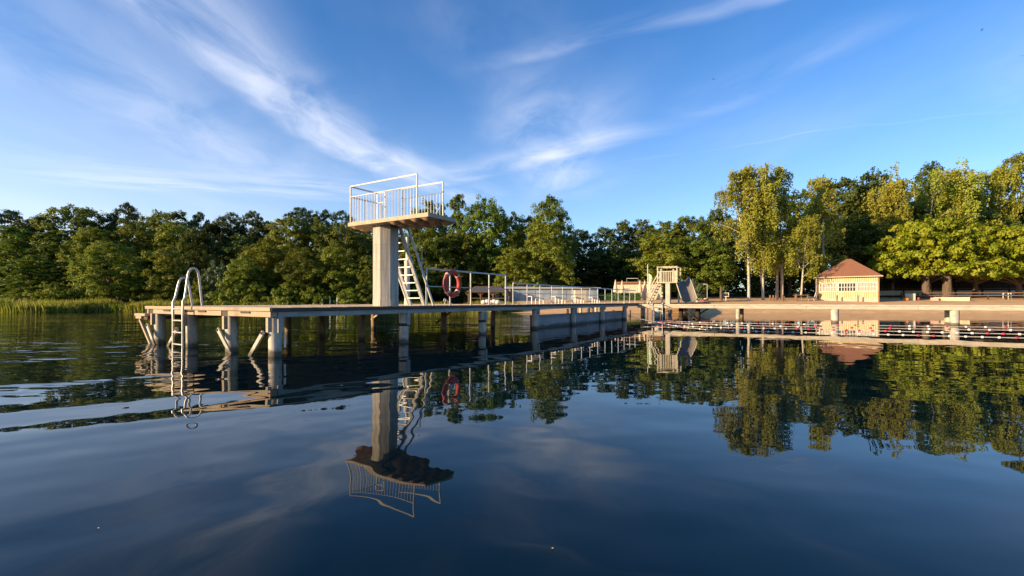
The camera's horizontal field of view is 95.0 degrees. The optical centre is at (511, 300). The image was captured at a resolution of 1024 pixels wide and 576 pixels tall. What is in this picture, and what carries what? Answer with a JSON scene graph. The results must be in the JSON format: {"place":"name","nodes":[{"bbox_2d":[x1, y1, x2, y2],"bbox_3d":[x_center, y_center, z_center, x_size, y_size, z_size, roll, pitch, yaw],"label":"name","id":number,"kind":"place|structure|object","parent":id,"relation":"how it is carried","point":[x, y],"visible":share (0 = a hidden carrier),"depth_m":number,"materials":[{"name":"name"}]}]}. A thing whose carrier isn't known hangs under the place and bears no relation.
{"place":"outdoors","nodes":[
{"label":"outdoors","id":0,"kind":"place"},
{"bbox_2d":[348,173,455,305],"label":"diving tower","id":1,"kind":"structure","parent":0,"point":[388,277],"depth_m":11.29,"materials":[{"name":"concrete"}]},
{"bbox_2d":[0,311,1023,575],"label":"water","id":2,"kind":"structure","parent":0,"point":[516,445],"depth_m":3.33,"materials":[{"name":"blue liquid"}]},
{"bbox_2d":[135,300,708,356],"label":"jetty","id":3,"kind":"object","parent":2,"relation":"in","point":[158,316],"visible":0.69,"depth_m":11.33,"materials":[{"name":"grey concrete"}]},
{"bbox_2d":[172,267,202,348],"bbox_3d":[-7.177,0.524,10.389,0.498,2.533,0.432,0,0,32],"label":"swim ladder","id":4,"kind":"object","parent":3,"relation":"attached to","point":[187,283],"visible":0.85,"depth_m":10.32,"materials":[{"name":"metal"}]},
{"bbox_2d":[426,268,505,304],"bbox_3d":[-1.258,-0.386,14.434,0.114,1.023,4.024,0,0,32],"label":"railing","id":5,"kind":"object","parent":3,"relation":"on","point":[470,287],"visible":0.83,"depth_m":14.40,"materials":[{"name":"white metal"}]},
{"bbox_2d":[443,269,461,297],"bbox_3d":[-1.724,-0.502,13.571,0.144,0.833,0.803,0,0,32],"label":"lifebuoy","id":6,"kind":"object","parent":5,"relation":"hanging from","point":[456,292],"visible":1,"depth_m":13.47,"materials":[{"name":"red plastic"}]},
{"bbox_2d":[513,283,635,303],"bbox_3d":[3.726,-0.257,22.352,0.100,0.764,13.950,0,0,32],"label":"railing","id":7,"kind":"object","parent":3,"relation":"on","point":[540,293],"visible":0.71,"depth_m":20.05,"materials":[{"name":"white metal"}]},
{"bbox_2d":[638,304,1023,324],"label":"footbridge","id":8,"kind":"object","parent":2,"relation":"in","point":[951,314],"visible":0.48,"depth_m":22.09,"materials":[{"name":"concrete"}]},
{"bbox_2d":[647,266,697,303],"bbox_3d":[9.079,-0.877,26.570,2.770,2.122,1.436,0,0,32],"label":"water slide","id":9,"kind":"object","parent":8,"relation":"on","point":[686,292],"visible":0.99,"depth_m":26.42,"materials":[{"name":"paint"}]},
{"bbox_2d":[0,0,1023,290],"label":"sky","id":10,"kind":"structure","parent":0,"point":[615,111],"materials":[{"name":"blue"}]},
{"bbox_2d":[399,291,1023,312],"bbox_3d":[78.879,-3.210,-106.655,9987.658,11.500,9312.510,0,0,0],"label":"ground","id":11,"kind":"structure","parent":0,"point":[894,300],"depth_m":45.80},
{"bbox_2d":[0,209,43,261],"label":"pine tree","id":12,"kind":"object","parent":11,"relation":"on","point":[7,214],"visible":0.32,"depth_m":60.22,"materials":[{"name":"green plant"}]},
{"bbox_2d":[0,226,46,294],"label":"alder tree","id":13,"kind":"object","parent":11,"relation":"on","point":[10,248],"visible":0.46,"depth_m":52.50,"materials":[{"name":"green plant"}]},
{"bbox_2d":[0,254,64,300],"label":"alder tree","id":14,"kind":"object","parent":11,"relation":"on","point":[25,280],"visible":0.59,"depth_m":48.23,"materials":[{"name":"green plant"}]},
{"bbox_2d":[20,281,79,301],"bbox_3d":[-45.361,-0.359,46.554,4.803,3.086,4.463,0,0,-34],"label":"shrub","id":15,"kind":"object","parent":11,"relation":"on","point":[50,292],"visible":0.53,"depth_m":45.80,"materials":[{"name":"green plant"}]},
{"bbox_2d":[27,229,74,286],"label":"alder tree","id":16,"kind":"object","parent":11,"relation":"on","point":[47,249],"visible":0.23,"depth_m":53.24,"materials":[{"name":"green plant"}]},
{"bbox_2d":[38,259,84,298],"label":"alder tree","id":17,"kind":"object","parent":11,"relation":"on","point":[59,274],"visible":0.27,"depth_m":49.25,"materials":[{"name":"green plant"}]},
{"bbox_2d":[20,203,112,260],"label":"leafy tree","id":18,"kind":"object","parent":11,"relation":"on","point":[42,222],"visible":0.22,"depth_m":60.19,"materials":[{"name":"green plant"}]},
{"bbox_2d":[55,279,103,301],"bbox_3d":[-43.636,-0.498,47.545,4.089,3.322,3.799,0,0,-37],"label":"shrub","id":19,"kind":"object","parent":11,"relation":"on","point":[80,290],"visible":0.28,"depth_m":46.70,"materials":[{"name":"green plant"}]},
{"bbox_2d":[54,226,131,282],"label":"leafy tree","id":20,"kind":"object","parent":11,"relation":"on","point":[80,240],"visible":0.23,"depth_m":53.45,"materials":[{"name":"green plant"}]},
{"bbox_2d":[62,241,146,300],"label":"leafy tree","id":21,"kind":"object","parent":11,"relation":"on","point":[97,271],"visible":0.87,"depth_m":47.19,"materials":[{"name":"green plant"}]},
{"bbox_2d":[83,214,128,276],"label":"leafy tree","id":22,"kind":"object","parent":11,"relation":"on","point":[100,225],"visible":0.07,"depth_m":62.15,"materials":[{"name":"green plant"}]},
{"bbox_2d":[82,286,132,301],"bbox_3d":[-40.699,-0.176,47.489,4.124,2.671,4.439,0,0,1],"label":"shrub","id":23,"kind":"object","parent":11,"relation":"on","point":[95,294],"visible":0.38,"depth_m":46.88,"materials":[{"name":"green plant"}]},
{"bbox_2d":[106,201,141,241],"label":"pine tree","id":24,"kind":"object","parent":11,"relation":"on","point":[130,212],"visible":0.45,"depth_m":63.49,"materials":[{"name":"green plant"}]},
{"bbox_2d":[102,218,166,292],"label":"leafy tree","id":25,"kind":"object","parent":11,"relation":"on","point":[129,230],"visible":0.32,"depth_m":55.76,"materials":[{"name":"green plant"}]},
{"bbox_2d":[115,284,156,304],"bbox_3d":[-37.907,-0.286,47.992,3.782,2.919,4.358,0,0,-16],"label":"shrub","id":26,"kind":"object","parent":11,"relation":"on","point":[138,287],"visible":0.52,"depth_m":47.41,"materials":[{"name":"green plant"}]},
{"bbox_2d":[135,209,198,266],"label":"leafy tree","id":27,"kind":"object","parent":11,"relation":"on","point":[156,220],"visible":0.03,"depth_m":61.02,"materials":[{"name":"green plant"}]},
{"bbox_2d":[139,245,195,302],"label":"leafy tree","id":28,"kind":"object","parent":11,"relation":"on","point":[155,280],"visible":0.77,"depth_m":48.08,"materials":[{"name":"green plant"}]},
{"bbox_2d":[138,220,200,285],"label":"leafy tree","id":29,"kind":"object","parent":11,"relation":"on","point":[164,232],"visible":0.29,"depth_m":55.91,"materials":[{"name":"green plant"}]},
{"bbox_2d":[186,280,211,303],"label":"shrub","id":30,"kind":"object","parent":11,"relation":"on","point":[196,291],"visible":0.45,"depth_m":47.52,"materials":[{"name":"green plant"}]},
{"bbox_2d":[174,227,224,289],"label":"leafy tree","id":31,"kind":"object","parent":11,"relation":"on","point":[205,252],"visible":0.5,"depth_m":55.34,"materials":[{"name":"green plant"}]},
{"bbox_2d":[200,259,229,302],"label":"willow tree","id":32,"kind":"object","parent":11,"relation":"on","point":[211,272],"visible":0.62,"depth_m":48.07,"materials":[{"name":"green plant"}]},
{"bbox_2d":[190,219,247,275],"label":"leafy tree","id":33,"kind":"object","parent":11,"relation":"on","point":[221,238],"visible":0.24,"depth_m":62.97,"materials":[{"name":"green plant"}]},
{"bbox_2d":[205,278,244,305],"bbox_3d":[-28.622,-0.488,47.560,3.649,3.784,4.204,0,0,-4],"label":"shrub","id":34,"kind":"object","parent":11,"relation":"on","point":[223,300],"visible":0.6,"depth_m":46.81,"materials":[{"name":"green plant"}]},
{"bbox_2d":[212,212,246,242],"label":"pine tree","id":35,"kind":"object","parent":11,"relation":"on","point":[225,217],"visible":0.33,"depth_m":65.23,"materials":[{"name":"green plant"}]},
{"bbox_2d":[209,232,266,287],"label":"leafy tree","id":36,"kind":"object","parent":11,"relation":"on","point":[235,247],"visible":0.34,"depth_m":56.90,"materials":[{"name":"green plant"}]},
{"bbox_2d":[223,255,264,302],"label":"leafy tree","id":37,"kind":"object","parent":11,"relation":"on","point":[243,269],"visible":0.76,"depth_m":47.79,"materials":[{"name":"green plant"}]},
{"bbox_2d":[235,211,263,243],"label":"pine tree","id":38,"kind":"object","parent":11,"relation":"on","point":[250,215],"visible":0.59,"depth_m":65.27,"materials":[{"name":"green plant"}]},
{"bbox_2d":[240,284,272,304],"bbox_3d":[-25.724,-0.174,47.683,4.088,3.114,3.548,0,0,39],"label":"shrub","id":39,"kind":"object","parent":11,"relation":"on","point":[257,288],"visible":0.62,"depth_m":47.09,"materials":[{"name":"green plant"}]},
{"bbox_2d":[231,242,290,302],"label":"leafy tree","id":40,"kind":"object","parent":11,"relation":"on","point":[265,257],"visible":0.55,"depth_m":50.33,"materials":[{"name":"green plant"}]},
{"bbox_2d":[0,296,522,312],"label":"reeds","id":41,"kind":"object","parent":11,"relation":"on","point":[57,306],"visible":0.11,"depth_m":44.00,"materials":[{"name":"green plant"}]},
{"bbox_2d":[248,220,287,265],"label":"leafy tree","id":42,"kind":"object","parent":11,"relation":"on","point":[262,230],"visible":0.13,"depth_m":65.02,"materials":[{"name":"green plant"}]},
{"bbox_2d":[267,282,302,304],"bbox_3d":[-23.140,-0.271,47.633,3.548,3.352,4.088,0,0,-6],"label":"shrub","id":43,"kind":"object","parent":11,"relation":"on","point":[285,298],"visible":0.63,"depth_m":46.98,"materials":[{"name":"green plant"}]},
{"bbox_2d":[255,216,317,290],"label":"leafy tree","id":44,"kind":"object","parent":11,"relation":"on","point":[285,223],"visible":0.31,"depth_m":53.93,"materials":[{"name":"green plant"}]},
{"bbox_2d":[273,247,331,303],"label":"leafy tree","id":45,"kind":"object","parent":11,"relation":"on","point":[304,259],"visible":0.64,"depth_m":48.80,"materials":[{"name":"green plant"}]},
{"bbox_2d":[281,207,325,245],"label":"pine tree","id":46,"kind":"object","parent":11,"relation":"on","point":[298,213],"visible":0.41,"depth_m":61.45,"materials":[{"name":"green plant"}]},
{"bbox_2d":[296,286,332,304],"bbox_3d":[-20.120,-0.079,47.990,3.620,2.897,3.896,0,0,-23],"label":"shrub","id":47,"kind":"object","parent":11,"relation":"on","point":[313,299],"visible":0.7,"depth_m":47.43,"materials":[{"name":"green plant"}]},
{"bbox_2d":[288,217,344,286],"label":"leafy tree","id":48,"kind":"object","parent":11,"relation":"on","point":[318,239],"visible":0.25,"depth_m":54.74,"materials":[{"name":"green plant"}]},
{"bbox_2d":[301,243,358,303],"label":"leafy tree","id":49,"kind":"object","parent":11,"relation":"on","point":[327,253],"visible":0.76,"depth_m":49.29,"materials":[{"name":"green plant"}]},
{"bbox_2d":[329,210,352,243],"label":"pine tree","id":50,"kind":"object","parent":11,"relation":"on","point":[339,213],"visible":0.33,"depth_m":62.55,"materials":[{"name":"green plant"}]},
{"bbox_2d":[323,222,372,288],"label":"leafy tree","id":51,"kind":"object","parent":11,"relation":"on","point":[360,249],"visible":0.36,"depth_m":54.09,"materials":[{"name":"green plant"}]},
{"bbox_2d":[333,287,364,303],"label":"shrub","id":52,"kind":"object","parent":11,"relation":"on","point":[348,296],"visible":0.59,"depth_m":47.57,"materials":[{"name":"green plant"}]},
{"bbox_2d":[351,255,372,303],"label":"alder tree","id":53,"kind":"object","parent":11,"relation":"on","point":[366,292],"visible":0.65,"depth_m":48.51,"materials":[{"name":"green plant"}]},
{"bbox_2d":[399,198,454,301],"bbox_3d":[-11.629,-6.742,64.203,8.593,14.443,8.734,0,0,34],"label":"leafy tree","id":54,"kind":"object","parent":11,"relation":"on","point":[430,206],"visible":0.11,"depth_m":62.45,"materials":[{"name":"green plant"}]},
{"bbox_2d":[399,228,459,302],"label":"leafy tree","id":55,"kind":"object","parent":11,"relation":"on","point":[432,242],"visible":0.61,"depth_m":54.77,"materials":[{"name":"green plant"}]},
{"bbox_2d":[442,193,470,302],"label":"alder tree","id":56,"kind":"object","parent":11,"relation":"on","point":[455,205],"visible":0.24,"depth_m":59.53,"materials":[{"name":"green plant"}]},
{"bbox_2d":[431,229,495,302],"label":"leafy tree","id":57,"kind":"object","parent":11,"relation":"on","point":[467,245],"visible":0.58,"depth_m":56.35,"materials":[{"name":"green plant"}]},
{"bbox_2d":[0,268,959,303],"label":"undergrowth","id":58,"kind":"object","parent":11,"relation":"on","point":[755,289],"visible":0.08,"depth_m":62.66,"materials":[{"name":"green plant"}]},
{"bbox_2d":[455,194,511,293],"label":"leafy tree","id":59,"kind":"object","parent":11,"relation":"on","point":[480,218],"visible":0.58,"depth_m":58.13,"materials":[{"name":"green plant"}]},
{"bbox_2d":[466,286,507,303],"bbox_3d":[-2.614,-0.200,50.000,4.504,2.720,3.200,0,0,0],"label":"bench","id":60,"kind":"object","parent":11,"relation":"on","point":[494,291],"depth_m":48.63,"materials":[{"name":"brown wood"}]},
{"bbox_2d":[492,211,526,297],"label":"leafy tree","id":61,"kind":"object","parent":11,"relation":"on","point":[515,239],"visible":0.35,"depth_m":59.31,"materials":[{"name":"green plant"}]},
{"bbox_2d":[492,246,541,296],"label":"leafy tree","id":62,"kind":"object","parent":11,"relation":"on","point":[504,264],"visible":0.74,"depth_m":52.76,"materials":[{"name":"green plant"}]},
{"bbox_2d":[510,222,580,286],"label":"leafy tree","id":63,"kind":"object","parent":11,"relation":"on","point":[558,245],"visible":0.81,"depth_m":53.46,"materials":[{"name":"green plant"}]},
{"bbox_2d":[523,194,578,285],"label":"leafy tree","id":64,"kind":"object","parent":11,"relation":"on","point":[550,212],"visible":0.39,"depth_m":57.03,"materials":[{"name":"green plant"}]},
{"bbox_2d":[504,286,597,302],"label":"long shed","id":65,"kind":"structure","parent":11,"relation":"on","point":[546,291],"depth_m":50.00,"materials":[{"name":"grey paint"}]},
{"bbox_2d":[529,311,621,327],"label":"pool wall","id":66,"kind":"structure","parent":11,"relation":"on","point":[550,320],"depth_m":20.14,"materials":[{"name":"grey concrete"}]},
{"bbox_2d":[566,229,597,279],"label":"leafy tree","id":67,"kind":"object","parent":11,"relation":"on","point":[583,237],"visible":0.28,"depth_m":67.26,"materials":[{"name":"green plant"}]},
{"bbox_2d":[567,251,619,292],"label":"leafy tree","id":68,"kind":"object","parent":11,"relation":"on","point":[600,264],"visible":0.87,"depth_m":60.98,"materials":[{"name":"green plant"}]},
{"bbox_2d":[588,227,623,292],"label":"leafy tree","id":69,"kind":"object","parent":11,"relation":"on","point":[613,243],"visible":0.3,"depth_m":67.45,"materials":[{"name":"green plant"}]},
{"bbox_2d":[598,293,640,300],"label":"hedge","id":70,"kind":"object","parent":11,"relation":"on","point":[635,296],"visible":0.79,"depth_m":50.47,"materials":[{"name":"green plant"}]},
{"bbox_2d":[605,246,639,287],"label":"leafy tree","id":71,"kind":"object","parent":11,"relation":"on","point":[620,252],"visible":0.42,"depth_m":64.36,"materials":[{"name":"green plant"}]},
{"bbox_2d":[608,219,638,271],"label":"leafy tree","id":72,"kind":"object","parent":11,"relation":"on","point":[623,238],"visible":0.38,"depth_m":69.13,"materials":[{"name":"green plant"}]},
{"bbox_2d":[614,278,664,299],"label":"lakeside cafe","id":73,"kind":"structure","parent":11,"relation":"on","point":[630,285],"depth_m":52.84,"materials":[{"name":"beige paint"}]},
{"bbox_2d":[627,219,654,275],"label":"leafy tree","id":74,"kind":"object","parent":11,"relation":"on","point":[637,232],"visible":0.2,"depth_m":68.99,"materials":[{"name":"green plant"}]},
{"bbox_2d":[623,230,696,297],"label":"leafy tree","id":75,"kind":"object","parent":11,"relation":"on","point":[662,252],"visible":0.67,"depth_m":54.74,"materials":[{"name":"green plant"}]},
{"bbox_2d":[630,220,703,281],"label":"leafy tree","id":76,"kind":"object","parent":11,"relation":"on","point":[666,226],"visible":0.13,"depth_m":60.86,"materials":[{"name":"green plant"}]},
{"bbox_2d":[667,215,729,287],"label":"leafy tree","id":77,"kind":"object","parent":11,"relation":"on","point":[702,227],"visible":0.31,"depth_m":58.72,"materials":[{"name":"green plant"}]},
{"bbox_2d":[674,234,740,297],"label":"leafy tree","id":78,"kind":"object","parent":11,"relation":"on","point":[706,275],"visible":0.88,"depth_m":53.41,"materials":[{"name":"green plant"}]},
{"bbox_2d":[702,208,740,295],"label":"leafy tree","id":79,"kind":"object","parent":11,"relation":"on","point":[716,215],"visible":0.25,"depth_m":65.09,"materials":[{"name":"green plant"}]},
{"bbox_2d":[709,162,774,300],"bbox_3d":[24.806,-7.306,50.880,5.586,15.275,6.028,0,0,-36],"label":"birch tree","id":80,"kind":"object","parent":11,"relation":"on","point":[746,177],"visible":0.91,"depth_m":50.02,"materials":[{"name":"green plant"}]},
{"bbox_2d":[732,165,791,299],"bbox_3d":[26.706,-7.006,50.557,5.460,14.502,5.198,0,0,9],"label":"birch tree","id":81,"kind":"object","parent":11,"relation":"on","point":[765,193],"visible":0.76,"depth_m":49.70,"materials":[{"name":"green plant"}]},
{"bbox_2d":[731,207,797,295],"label":"leafy tree","id":82,"kind":"object","parent":11,"relation":"on","point":[742,265],"visible":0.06,"depth_m":65.68,"materials":[{"name":"green plant"}]},
{"bbox_2d":[758,165,808,299],"bbox_3d":[29.561,-7.352,51.865,4.598,15.078,5.065,0,0,-25],"label":"birch tree","id":83,"kind":"object","parent":11,"relation":"on","point":[785,206],"visible":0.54,"depth_m":51.26,"materials":[{"name":"green plant"}]},
{"bbox_2d":[752,237,826,296],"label":"leafy tree","id":84,"kind":"object","parent":11,"relation":"on","point":[791,279],"visible":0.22,"depth_m":61.14,"materials":[{"name":"green plant"}]},
{"bbox_2d":[778,214,825,300],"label":"birch tree","id":85,"kind":"object","parent":11,"relation":"on","point":[800,226],"visible":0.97,"depth_m":49.85,"materials":[{"name":"green plant"}]},
{"bbox_2d":[781,189,828,294],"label":"leafy tree","id":86,"kind":"object","parent":11,"relation":"on","point":[802,195],"visible":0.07,"depth_m":69.11,"materials":[{"name":"green plant"}]},
{"bbox_2d":[799,174,847,274],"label":"birch tree","id":87,"kind":"object","parent":11,"relation":"on","point":[824,188],"visible":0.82,"depth_m":53.86,"materials":[{"name":"green plant"}]},
{"bbox_2d":[803,176,883,273],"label":"leafy tree","id":88,"kind":"object","parent":11,"relation":"on","point":[853,201],"visible":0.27,"depth_m":65.78,"materials":[{"name":"green plant"}]},
{"bbox_2d":[815,259,882,301],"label":"bath house","id":89,"kind":"structure","parent":11,"relation":"on","point":[848,280],"depth_m":48.70,"materials":[{"name":"white paint"}]},
{"bbox_2d":[857,282,876,291],"bbox_3d":[36.008,-1.415,47.574,1.580,0.950,0.120,0,0,38],"label":"window","id":90,"kind":"structure","parent":89,"relation":"in","point":[861,286],"depth_m":47.62,"materials":[{"name":"white paint"}]},
{"bbox_2d":[809,213,896,285],"bbox_3d":[43.614,-5.721,60.282,9.329,10.922,9.209,0,0,18],"label":"leafy tree","id":91,"kind":"object","parent":11,"relation":"on","point":[858,245],"visible":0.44,"depth_m":58.61,"materials":[{"name":"green plant"}]},
{"bbox_2d":[845,166,906,242],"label":"leafy tree","id":92,"kind":"object","parent":11,"relation":"on","point":[873,181],"visible":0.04,"depth_m":69.06,"materials":[{"name":"green plant"}]},
{"bbox_2d":[859,161,926,295],"bbox_3d":[49.543,-9.032,61.621,6.804,17.586,6.477,0,0,21],"label":"birch tree","id":93,"kind":"object","parent":11,"relation":"on","point":[891,199],"visible":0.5,"depth_m":60.57,"materials":[{"name":"green plant"}]},
{"bbox_2d":[869,202,941,283],"bbox_3d":[53.727,-6.912,63.895,9.132,12.940,8.737,0,0,-7],"label":"leafy tree","id":94,"kind":"object","parent":11,"relation":"on","point":[922,211],"visible":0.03,"depth_m":61.93,"materials":[{"name":"green plant"}]},
{"bbox_2d":[907,160,945,218],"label":"leafy tree","id":95,"kind":"object","parent":11,"relation":"on","point":[925,184],"visible":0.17,"depth_m":65.46,"materials":[{"name":"green plant"}]},
{"bbox_2d":[903,167,962,228],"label":"birch tree","id":96,"kind":"object","parent":11,"relation":"on","point":[924,197],"visible":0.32,"depth_m":61.69,"materials":[{"name":"green plant"}]},
{"bbox_2d":[861,216,1007,297],"bbox_3d":[48.076,-4.809,54.287,12.454,9.772,12.377,0,0,39],"label":"chestnut tree","id":97,"kind":"object","parent":11,"relation":"on","point":[913,262],"visible":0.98,"depth_m":51.51,"materials":[{"name":"green plant"}]},
{"bbox_2d":[942,272,951,296],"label":"tree trunk","id":98,"kind":"object","parent":11,"relation":"on","point":[947,284],"visible":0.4,"depth_m":51.53,"materials":[{"name":"brown plant"}]},
{"bbox_2d":[880,274,1023,295],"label":"veranda building","id":99,"kind":"structure","parent":11,"relation":"on","point":[903,287],"depth_m":61.01,"materials":[{"name":"brown wood"}]},
{"bbox_2d":[930,167,981,224],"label":"birch tree","id":100,"kind":"object","parent":11,"relation":"on","point":[953,174],"visible":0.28,"depth_m":62.18,"materials":[{"name":"green plant"}]},
{"bbox_2d":[901,292,1023,299],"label":"fence","id":101,"kind":"object","parent":11,"relation":"on","point":[969,295],"visible":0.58,"depth_m":50.09,"materials":[{"name":"brown wood"}]},
{"bbox_2d":[930,157,1000,228],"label":"birch tree","id":102,"kind":"object","parent":11,"relation":"on","point":[971,191],"visible":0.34,"depth_m":61.59,"materials":[{"name":"green plant"}]},
{"bbox_2d":[920,221,1023,297],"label":"chestnut tree","id":103,"kind":"object","parent":11,"relation":"on","point":[995,231],"visible":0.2,"depth_m":52.18,"materials":[{"name":"green plant"}]},
{"bbox_2d":[951,205,1012,228],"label":"leafy tree","id":104,"kind":"object","parent":11,"relation":"on","point":[989,213],"visible":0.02,"depth_m":62.66,"materials":[{"name":"green plant"}]},
{"bbox_2d":[955,225,1023,297],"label":"chestnut tree","id":105,"kind":"object","parent":11,"relation":"on","point":[1017,280],"visible":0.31,"depth_m":51.41,"materials":[{"name":"green plant"}]},
{"bbox_2d":[977,161,1023,229],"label":"birch tree","id":106,"kind":"object","parent":11,"relation":"on","point":[998,178],"visible":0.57,"depth_m":63.82,"materials":[{"name":"green plant"}]},
{"bbox_2d":[986,151,1023,225],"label":"leafy tree","id":107,"kind":"object","parent":11,"relation":"on","point":[1018,158],"visible":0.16,"depth_m":64.23,"materials":[{"name":"green plant"}]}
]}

